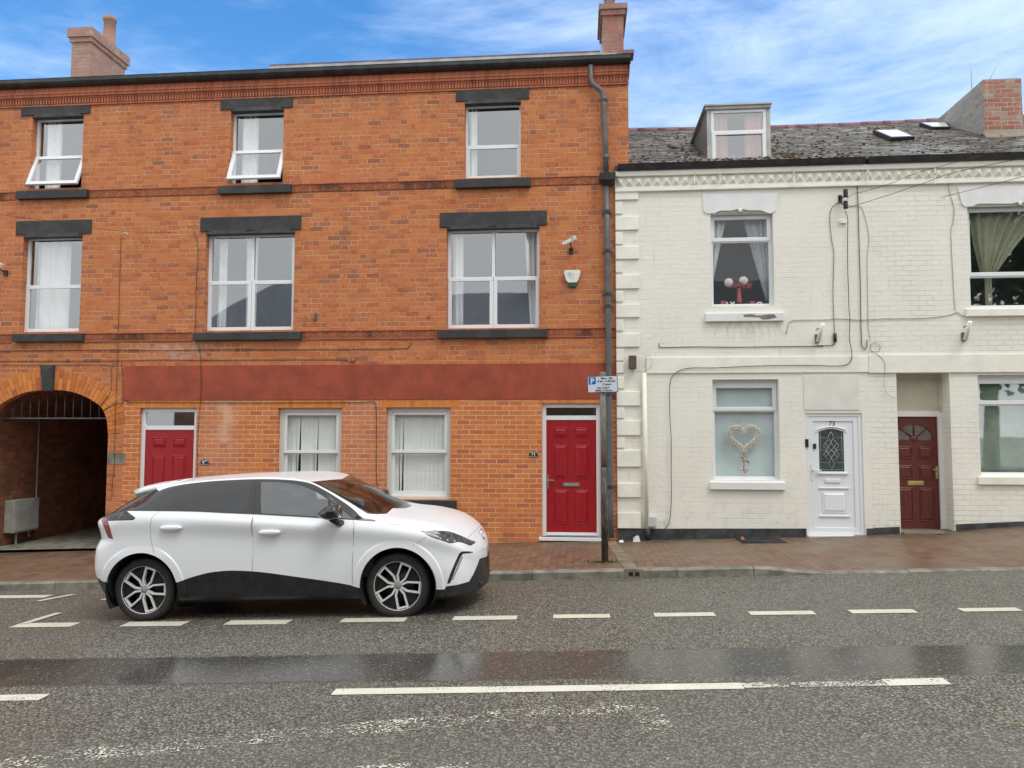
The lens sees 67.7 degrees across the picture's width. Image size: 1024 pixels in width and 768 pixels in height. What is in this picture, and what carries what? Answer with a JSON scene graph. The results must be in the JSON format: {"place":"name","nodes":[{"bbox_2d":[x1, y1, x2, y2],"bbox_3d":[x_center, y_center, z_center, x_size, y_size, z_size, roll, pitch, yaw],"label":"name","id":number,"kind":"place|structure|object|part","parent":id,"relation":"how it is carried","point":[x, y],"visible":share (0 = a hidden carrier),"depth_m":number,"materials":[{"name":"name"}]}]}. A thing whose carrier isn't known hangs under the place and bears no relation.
{"place":"outdoors","nodes":[
{"label":"outdoors","id":0,"kind":"place"},
{"bbox_2d":[0,570,1023,767],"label":"road","id":1,"kind":"structure","parent":0,"point":[901,670],"depth_m":5.66,"materials":[{"name":"grey asphalt"}]},
{"bbox_2d":[95,471,490,620],"bbox_3d":[-2.416,1.751,8.736,4.296,1.487,2.233,-2,-4,5],"label":"car","id":2,"kind":"object","parent":1,"relation":"on","point":[165,548],"visible":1,"depth_m":7.91,"materials":[{"name":"white paint"}]},
{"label":"rear window","id":3,"kind":"part","parent":2,"relation":"part of","materials":[{"name":"grey glass"}]},
{"bbox_3d":[-3.213,1.545,7.983,1.096,1.002,0.247,-2,-4,5],"label":"rear door","id":4,"kind":"part","parent":2,"relation":"part of","materials":[{"name":"white paint"}]},
{"bbox_3d":[-3.065,1.651,9.637,1.096,1.002,0.247,-2,-4,5],"label":"rear door","id":5,"kind":"part","parent":2,"relation":"part of","materials":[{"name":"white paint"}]},
{"bbox_3d":[-2.138,1.540,7.888,1.086,1.065,0.232,-2,-4,5],"label":"front door","id":6,"kind":"part","parent":2,"relation":"part of","materials":[{"name":"white paint"}]},
{"bbox_3d":[-1.990,1.645,9.540,1.086,1.065,0.232,-2,-4,5],"label":"front door","id":7,"kind":"part","parent":2,"relation":"part of","materials":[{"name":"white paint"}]},
{"bbox_2d":[0,565,1023,590],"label":"kerb","id":8,"kind":"structure","parent":1,"relation":"on","point":[619,573],"depth_m":9.57,"materials":[{"name":"stone"}]},
{"bbox_2d":[624,567,643,578],"bbox_3d":[1.530,2.390,9.606,0.235,0.140,0.128,0,-4,5],"label":"drain outlet","id":9,"kind":"object","parent":8,"relation":"in","point":[631,572],"visible":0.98,"depth_m":9.55,"materials":[{"name":"concrete"}]},
{"bbox_2d":[0,526,1023,580],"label":"pavement","id":10,"kind":"structure","parent":0,"point":[995,547],"depth_m":10.93,"materials":[{"name":"brown brick"}]},
{"bbox_2d":[0,0,633,571],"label":"brick building","id":11,"kind":"structure","parent":10,"relation":"on","point":[370,194],"depth_m":13.36,"materials":[{"name":"orange brick"}]},
{"bbox_2d":[0,263,7,275],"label":"security camera","id":12,"kind":"object","parent":11,"relation":"attached to","point":[5,272],"visible":1,"depth_m":13.78,"materials":[{"name":"white paint"}]},
{"bbox_2d":[4,417,39,543],"bbox_3d":[-9.175,1.908,14.410,0.212,2.602,0.764,0,-4,5],"label":"meter cabinet","id":13,"kind":"object","parent":11,"relation":"attached to","point":[21,515],"visible":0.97,"depth_m":14.21,"materials":[{"name":"grey metal"}]},
{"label":"door","id":14,"kind":"part","parent":13,"relation":"part of","materials":[{"name":"grey metal"}]},
{"bbox_2d":[12,219,91,341],"bbox_3d":[-8.269,-1.849,13.784,1.438,2.207,0.280,0,-4,5],"label":"window","id":15,"kind":"structure","parent":11,"relation":"in","point":[48,230],"depth_m":13.78,"materials":[{"name":"white plastic"}]},
{"bbox_2d":[35,242,71,328],"bbox_3d":[-8.446,-1.777,14.047,0.646,1.686,0.058,0,-4,5],"label":"curtain","id":16,"kind":"object","parent":11,"relation":"hanging from","point":[54,268],"visible":0.9,"depth_m":14.05,"materials":[{"name":"white fabric"}]},
{"bbox_2d":[16,99,90,199],"bbox_3d":[-8.296,-4.252,13.921,1.377,1.828,0.316,0,-4,5],"label":"window","id":17,"kind":"structure","parent":11,"relation":"in","point":[72,113],"depth_m":13.89,"materials":[{"name":"white plastic"}]},
{"bbox_2d":[45,122,62,188],"bbox_3d":[-8.480,-4.197,14.124,0.297,1.294,0.058,0,-4,5],"label":"curtain","id":18,"kind":"object","parent":11,"relation":"hanging from","point":[54,147],"visible":0.83,"depth_m":14.13,"materials":[{"name":"white fabric"}]},
{"bbox_2d":[0,214,177,232],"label":"cable","id":19,"kind":"object","parent":11,"relation":"attached to","point":[106,229],"visible":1,"depth_m":12.84,"materials":[{"name":"black rubber"}]},
{"bbox_2d":[112,234,121,483],"bbox_3d":[-6.988,-0.357,13.512,0.036,4.644,0.008,0,-4,5],"label":"cable","id":20,"kind":"object","parent":11,"relation":"attached to","point":[117,363],"visible":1,"depth_m":13.51,"materials":[{"name":"black plastic"}]},
{"bbox_2d":[140,408,196,487],"bbox_3d":[-6.001,1.665,13.347,1.180,2.490,0.180,0,-4,5],"label":"door","id":21,"kind":"structure","parent":11,"relation":"in","point":[168,453],"depth_m":13.41,"materials":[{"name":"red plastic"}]},
{"bbox_2d":[0,359,353,362],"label":"cable","id":22,"kind":"object","parent":11,"relation":"attached to","point":[208,360],"visible":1,"depth_m":13.38,"materials":[{"name":"black plastic"}]},
{"bbox_2d":[193,231,200,475],"bbox_3d":[-5.537,-0.274,13.369,0.228,4.880,0.009,0,-4,5],"label":"cable","id":23,"kind":"object","parent":11,"relation":"attached to","point":[200,364],"visible":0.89,"depth_m":13.37,"materials":[{"name":"black plastic"}]},
{"bbox_2d":[200,459,208,464],"bbox_3d":[-5.339,1.350,13.260,0.150,0.100,0.016,0,-4,5],"label":"house number","id":24,"kind":"object","parent":11,"relation":"attached to","point":[204,462],"visible":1,"depth_m":13.25,"materials":[{"name":"black plastic"}]},
{"bbox_2d":[25,343,410,350],"bbox_3d":[-5.727,-0.637,13.417,8.042,0.119,0.009,0,-4,5],"label":"cable","id":25,"kind":"object","parent":11,"relation":"attached to","point":[229,349],"visible":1,"depth_m":13.31,"materials":[{"name":"black rubber"}]},
{"bbox_2d":[217,239,227,326],"bbox_3d":[-5.204,-1.780,13.717,0.164,1.686,0.053,0,-4,5],"label":"curtain","id":26,"kind":"object","parent":11,"relation":"hanging from","point":[222,289],"visible":0.85,"depth_m":13.72,"materials":[{"name":"white fabric"}]},
{"bbox_2d":[193,215,301,340],"bbox_3d":[-4.596,-1.853,13.456,1.935,2.197,0.280,0,-4,5],"label":"window","id":27,"kind":"structure","parent":11,"relation":"in","point":[261,226],"depth_m":13.46,"materials":[{"name":"white plastic"}]},
{"bbox_2d":[241,116,258,182],"bbox_3d":[-4.733,-4.201,13.790,0.304,1.274,0.057,0,-4,5],"label":"curtain","id":28,"kind":"object","parent":11,"relation":"hanging from","point":[250,140],"visible":0.8,"depth_m":13.79,"materials":[{"name":"white fabric"}]},
{"bbox_2d":[124,399,377,487],"bbox_3d":[-4.555,1.047,13.205,4.586,1.587,0.009,0,-4,5],"label":"cable","id":29,"kind":"object","parent":11,"relation":"attached to","point":[287,402],"visible":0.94,"depth_m":13.17,"materials":[{"name":"black plastic"}]},
{"bbox_2d":[246,238,258,326],"bbox_3d":[-4.670,-1.806,13.681,0.227,1.655,0.040,0,-4,5],"label":"curtain","id":30,"kind":"object","parent":11,"relation":"attached to","point":[249,242],"visible":0.45,"depth_m":13.70,"materials":[{"name":"fabric"}]},
{"bbox_2d":[218,93,292,194],"bbox_3d":[-4.531,-4.246,13.586,1.348,1.802,0.313,0,-4,5],"label":"window","id":31,"kind":"structure","parent":11,"relation":"in","point":[253,106],"depth_m":13.55,"materials":[{"name":"white plastic"}]},
{"bbox_2d":[291,237,294,326],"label":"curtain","id":32,"kind":"object","parent":11,"relation":"attached to","point":[293,243],"visible":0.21,"depth_m":13.61,"materials":[{"name":"fabric"}]},
{"bbox_2d":[279,408,341,498],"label":"window","id":33,"kind":"structure","parent":11,"relation":"in","point":[284,412],"depth_m":13.23,"materials":[{"name":"white plastic"}]},
{"bbox_2d":[287,415,336,471],"bbox_3d":[-3.464,1.188,13.312,1.125,1.488,0.040,0,-4,5],"label":"vertical blind","id":34,"kind":"object","parent":11,"relation":"attached to","point":[323,438],"visible":0.48,"depth_m":13.32,"materials":[{"name":"fabric"}]},
{"bbox_2d":[395,415,444,490],"bbox_3d":[-1.573,1.169,13.144,1.112,1.476,0.040,0,-4,5],"label":"vertical blind","id":35,"kind":"object","parent":11,"relation":"attached to","point":[424,472],"visible":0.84,"depth_m":13.14,"materials":[{"name":"fabric"}]},
{"bbox_2d":[387,408,456,509],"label":"window","id":36,"kind":"structure","parent":11,"relation":"in","point":[391,451],"depth_m":13.03,"materials":[{"name":"white plastic"}]},
{"bbox_2d":[452,234,463,324],"bbox_3d":[-0.942,-1.792,13.338,0.193,1.686,0.056,0,-4,5],"label":"curtain","id":37,"kind":"object","parent":11,"relation":"hanging from","point":[458,272],"visible":0.86,"depth_m":13.34,"materials":[{"name":"white fabric"}]},
{"bbox_2d":[470,109,477,175],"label":"curtain","id":38,"kind":"object","parent":11,"relation":"hanging from","point":[473,137],"visible":0.86,"depth_m":13.43,"materials":[{"name":"white fabric"}]},
{"bbox_2d":[438,210,546,338],"bbox_3d":[-0.320,-1.860,13.074,1.852,2.182,0.280,0,-4,5],"label":"window","id":39,"kind":"structure","parent":11,"relation":"in","point":[494,222],"depth_m":13.08,"materials":[{"name":"white plastic"}]},
{"bbox_2d":[455,84,530,188],"bbox_3d":[-0.323,-4.255,13.227,1.300,1.803,0.280,0,-4,5],"label":"window","id":40,"kind":"structure","parent":11,"relation":"in","point":[485,98],"depth_m":13.21,"materials":[{"name":"white plastic"}]},
{"bbox_2d":[525,232,536,323],"bbox_3d":[0.331,-1.798,13.224,0.225,1.686,0.056,0,-4,5],"label":"curtain","id":41,"kind":"object","parent":11,"relation":"hanging from","point":[531,247],"visible":0.73,"depth_m":13.24,"materials":[{"name":"white fabric"}]},
{"bbox_2d":[529,451,537,456],"bbox_3d":[0.360,1.168,12.762,0.150,0.100,0.016,0,-4,5],"label":"house number","id":42,"kind":"object","parent":11,"relation":"attached to","point":[533,454],"visible":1,"depth_m":12.76,"materials":[{"name":"black plastic"}]},
{"bbox_2d":[562,236,576,253],"bbox_3d":[0.983,-2.332,12.820,0.246,0.249,0.245,-1,-4,17],"label":"security camera","id":43,"kind":"object","parent":11,"relation":"attached to","point":[570,240],"visible":1,"depth_m":12.73,"materials":[{"name":"white paint"}]},
{"bbox_2d":[539,403,600,540],"bbox_3d":[1.008,1.458,12.734,1.116,2.270,0.180,0,-4,5],"label":"door","id":44,"kind":"structure","parent":11,"relation":"in","point":[571,445],"depth_m":12.76,"materials":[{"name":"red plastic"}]},
{"bbox_2d":[564,270,580,286],"bbox_3d":[1.016,-1.775,12.866,0.281,0.283,0.067,0,-4,5],"label":"alarm box","id":45,"kind":"object","parent":11,"relation":"attached to","point":[572,277],"visible":1,"depth_m":12.84,"materials":[{"name":"white plastic"}]},
{"bbox_2d":[587,372,617,562],"bbox_3d":[1.233,1.143,10.353,0.416,2.619,0.104,0,-4,5],"label":"parking sign","id":46,"kind":"object","parent":10,"relation":"on","point":[602,384],"visible":1,"depth_m":10.35,"materials":[{"name":"metal"}]},
{"bbox_2d":[571,559,640,564],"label":"weeds","id":47,"kind":"object","parent":10,"relation":"on","point":[599,561],"visible":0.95,"depth_m":10.27,"materials":[{"name":"green plant"}]},
{"bbox_2d":[608,541,637,567],"bbox_3d":[1.562,2.448,11.077,0.178,0.063,2.862,0,-4,2],"label":"drain channel","id":48,"kind":"object","parent":10,"relation":"on","point":[618,551],"visible":0.91,"depth_m":10.84,"materials":[{"name":"concrete"}]},
{"bbox_2d":[633,536,639,541],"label":"litter","id":49,"kind":"object","parent":10,"relation":"on","point":[636,538],"visible":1,"depth_m":12.27,"materials":[{"name":"grey plastic"}]},
{"bbox_2d":[642,373,650,539],"bbox_3d":[2.200,1.174,12.515,0.110,2.721,0.077,0,-4,5],"label":"conduit","id":50,"kind":"object","parent":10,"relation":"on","point":[645,454],"visible":1,"depth_m":12.49,"materials":[{"name":"beige paint"}]},
{"bbox_2d":[615,102,872,570],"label":"terraced house","id":51,"kind":"structure","parent":10,"relation":"on","point":[679,191],"depth_m":12.57,"materials":[{"name":"beige paint"}]},
{"bbox_2d":[629,355,639,371],"bbox_3d":[2.044,-0.331,12.635,0.226,0.277,0.120,0,-4,5],"label":"bell box","id":52,"kind":"object","parent":51,"relation":"attached to","point":[632,362],"visible":1,"depth_m":12.58,"materials":[{"name":"brown plastic"}]},
{"bbox_2d":[648,516,656,526],"bbox_3d":[2.283,2.243,12.460,0.138,0.157,0.100,0,-4,5],"label":"cable box","id":53,"kind":"object","parent":51,"relation":"attached to","point":[652,521],"visible":1,"depth_m":12.41,"materials":[{"name":"grey plastic"}]},
{"bbox_2d":[713,221,725,279],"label":"curtain","id":54,"kind":"object","parent":51,"relation":"hanging from","point":[718,229],"visible":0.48,"depth_m":13.00,"materials":[{"name":"white fabric"}]},
{"bbox_2d":[714,116,727,156],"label":"curtain","id":55,"kind":"object","parent":51,"relation":"hanging from","point":[720,123],"visible":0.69,"depth_m":13.22,"materials":[{"name":"fabric"}]},
{"bbox_2d":[724,276,752,302],"bbox_3d":[3.801,-1.584,12.826,0.468,0.447,0.161,0,-4,5],"label":"flower vase","id":56,"kind":"object","parent":51,"relation":"in","point":[730,283],"visible":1,"depth_m":12.80,"materials":[{"name":"white paint"}]},
{"bbox_2d":[702,193,783,321],"bbox_3d":[3.820,-2.096,12.713,1.278,2.147,0.254,0,-4,5],"label":"window","id":57,"kind":"structure","parent":51,"relation":"in","point":[712,203],"depth_m":12.70,"materials":[{"name":"white plastic"}]},
{"bbox_2d":[726,422,760,473],"bbox_3d":[3.810,1.032,12.543,0.560,0.887,0.047,0,-4,5],"label":"heart wreath","id":58,"kind":"object","parent":51,"relation":"hanging from","point":[736,443],"visible":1,"depth_m":12.54,"materials":[{"name":"wicker"}]},
{"bbox_2d":[659,342,834,347],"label":"cable","id":59,"kind":"object","parent":51,"relation":"attached to","point":[768,346],"visible":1,"depth_m":12.48,"materials":[{"name":"black rubber"}]},
{"bbox_2d":[709,380,785,489],"bbox_3d":[3.823,0.823,12.528,1.192,1.794,0.250,0,-4,5],"label":"window","id":60,"kind":"structure","parent":51,"relation":"in","point":[717,485],"depth_m":12.56,"materials":[{"name":"white plastic"}]},
{"bbox_2d":[715,388,774,475],"bbox_3d":[3.842,0.754,12.674,0.981,1.577,0.005,0,-4,5],"label":"window film","id":61,"kind":"object","parent":60,"relation":"attached to","point":[759,454],"depth_m":12.67,"materials":[{"name":"white plastic"}]},
{"bbox_2d":[650,211,851,534],"bbox_3d":[3.861,-0.189,12.482,3.296,5.292,0.011,0,-4,5],"label":"cable","id":62,"kind":"object","parent":51,"relation":"attached to","point":[762,365],"visible":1,"depth_m":12.46,"materials":[{"name":"grey plastic"}]},
{"bbox_2d":[744,114,761,156],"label":"curtain","id":63,"kind":"object","parent":51,"relation":"hanging from","point":[753,144],"visible":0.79,"depth_m":13.17,"materials":[{"name":"fabric"}]},
{"bbox_2d":[743,220,767,300],"bbox_3d":[4.126,-2.081,12.924,0.385,1.382,0.057,0,-4,5],"label":"curtain","id":64,"kind":"object","parent":51,"relation":"hanging from","point":[755,228],"visible":0.91,"depth_m":12.93,"materials":[{"name":"fabric"}]},
{"bbox_2d":[805,439,808,446],"bbox_3d":[4.775,0.958,12.374,0.055,0.131,0.030,0,-4,5],"label":"doorbell","id":65,"kind":"object","parent":51,"relation":"attached to","point":[806,442],"visible":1,"depth_m":12.36,"materials":[{"name":"black plastic"}]},
{"bbox_2d":[815,323,824,342],"bbox_3d":[4.978,-0.826,12.338,0.076,0.301,0.264,0,-4,-5],"label":"flagpole holder","id":66,"kind":"object","parent":51,"relation":"attached to","point":[818,336],"visible":1,"depth_m":12.32,"materials":[{"name":"beige paint"}]},
{"bbox_2d":[829,203,838,332],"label":"cable","id":67,"kind":"object","parent":51,"relation":"attached to","point":[833,269],"visible":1,"depth_m":12.49,"materials":[{"name":"grey rubber"}]},
{"bbox_2d":[833,333,836,341],"bbox_3d":[5.249,-0.753,12.411,0.054,0.150,0.053,0,-4,5],"label":"cable joint","id":68,"kind":"object","parent":51,"relation":"attached to","point":[834,337],"visible":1,"depth_m":12.39,"materials":[{"name":"black plastic"}]},
{"bbox_2d":[805,413,864,536],"bbox_3d":[5.222,1.467,12.332,0.932,1.993,0.170,0,-4,5],"label":"door","id":69,"kind":"structure","parent":51,"relation":"in","point":[834,469],"depth_m":12.34,"materials":[{"name":"white plastic"}]},
{"bbox_2d":[838,189,847,208],"bbox_3d":[5.405,-3.007,12.483,0.084,0.322,0.187,2,-4,-22],"label":"insulator bracket","id":70,"kind":"object","parent":51,"relation":"attached to","point":[845,195],"visible":1,"depth_m":12.41,"materials":[{"name":"black plastic"}]},
{"bbox_2d":[848,158,1022,207],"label":"cable","id":71,"kind":"object","parent":70,"relation":"attached to","point":[936,178],"visible":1,"depth_m":10.48,"materials":[{"name":"black rubber"}]},
{"bbox_2d":[847,145,1023,198],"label":"cable","id":72,"kind":"object","parent":70,"relation":"attached to","point":[939,166],"visible":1,"depth_m":10.44,"materials":[{"name":"black rubber"}]},
{"bbox_2d":[840,219,846,223],"bbox_3d":[5.429,-2.664,12.521,0.100,0.065,0.040,0,-4,5],"label":"junction box","id":73,"kind":"object","parent":51,"relation":"attached to","point":[843,221],"visible":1,"depth_m":12.50,"materials":[{"name":"beige paint"}]},
{"bbox_2d":[848,205,869,337],"bbox_3d":[5.675,-1.825,12.456,0.317,2.229,0.008,0,-4,5],"label":"cable","id":74,"kind":"object","parent":51,"relation":"attached to","point":[867,269],"visible":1,"depth_m":12.44,"materials":[{"name":"grey rubber"}]},
{"bbox_2d":[857,170,866,349],"bbox_3d":[5.707,-2.038,12.457,0.101,2.974,0.012,0,-4,5],"label":"cable","id":75,"kind":"object","parent":51,"relation":"attached to","point":[859,269],"visible":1,"depth_m":12.45,"materials":[{"name":"black rubber"}]},
{"bbox_2d":[736,537,786,542],"bbox_3d":[3.903,2.462,11.974,0.687,0.052,0.430,0,-4,5],"label":"drain grating","id":76,"kind":"object","parent":10,"relation":"on","point":[760,540],"visible":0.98,"depth_m":11.96,"materials":[{"name":"grey metal"}]},
{"bbox_2d":[793,52,1023,534],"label":"terraced house","id":77,"kind":"structure","parent":10,"relation":"on","point":[928,476],"depth_m":12.38,"materials":[{"name":"beige paint"}]},
{"bbox_2d":[786,312,964,333],"bbox_3d":[5.915,-0.986,12.379,2.886,0.333,0.011,0,-4,5],"label":"cable","id":78,"kind":"object","parent":77,"relation":"attached to","point":[882,318],"visible":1,"depth_m":12.36,"materials":[{"name":"grey rubber"}]},
{"bbox_2d":[896,374,945,534],"bbox_3d":[6.783,1.247,12.302,1.165,2.857,0.500,0,-4,5],"label":"door","id":79,"kind":"structure","parent":77,"relation":"in","point":[919,396],"depth_m":12.50,"materials":[{"name":"red wood"}]},
{"bbox_2d":[948,184,954,305],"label":"cable","id":80,"kind":"object","parent":77,"relation":"attached to","point":[951,246],"visible":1,"depth_m":12.35,"materials":[{"name":"plastic"}]},
{"bbox_2d":[961,321,971,340],"bbox_3d":[7.247,-0.845,12.135,0.100,0.303,0.261,0,-4,5],"label":"flagpole holder","id":81,"kind":"object","parent":77,"relation":"attached to","point":[964,335],"visible":1,"depth_m":12.12,"materials":[{"name":"beige paint"}]},
{"bbox_2d":[941,176,1023,197],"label":"cable","id":82,"kind":"object","parent":77,"relation":"attached to","point":[984,186],"visible":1,"depth_m":11.47,"materials":[{"name":"grey rubber"}]},
{"bbox_2d":[984,278,991,305],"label":"curtain","id":83,"kind":"object","parent":77,"relation":"hanging from","point":[988,291],"visible":0.87,"depth_m":12.53,"materials":[{"name":"green fabric"}]},
{"bbox_2d":[957,186,1023,316],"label":"window","id":84,"kind":"structure","parent":77,"relation":"in","point":[988,196],"depth_m":12.35,"materials":[{"name":"white plastic"}]},
{"bbox_2d":[969,212,1023,271],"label":"curtain","id":85,"kind":"object","parent":77,"relation":"hanging from","point":[997,238],"visible":0.9,"depth_m":12.57,"materials":[{"name":"beige fabric"}]},
{"bbox_2d":[977,375,1023,484],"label":"window","id":86,"kind":"structure","parent":77,"relation":"in","point":[986,478],"depth_m":12.23,"materials":[{"name":"white plastic"}]},
{"bbox_2d":[979,384,1023,471],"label":"curtain","id":87,"kind":"object","parent":77,"relation":"hanging from","point":[1001,429],"visible":0.85,"depth_m":12.34,"materials":[{"name":"white fabric"}]},
{"bbox_2d":[0,0,1023,128],"label":"sky","id":88,"kind":"structure","parent":0,"point":[816,61],"materials":[{"name":"blue"}]}
]}

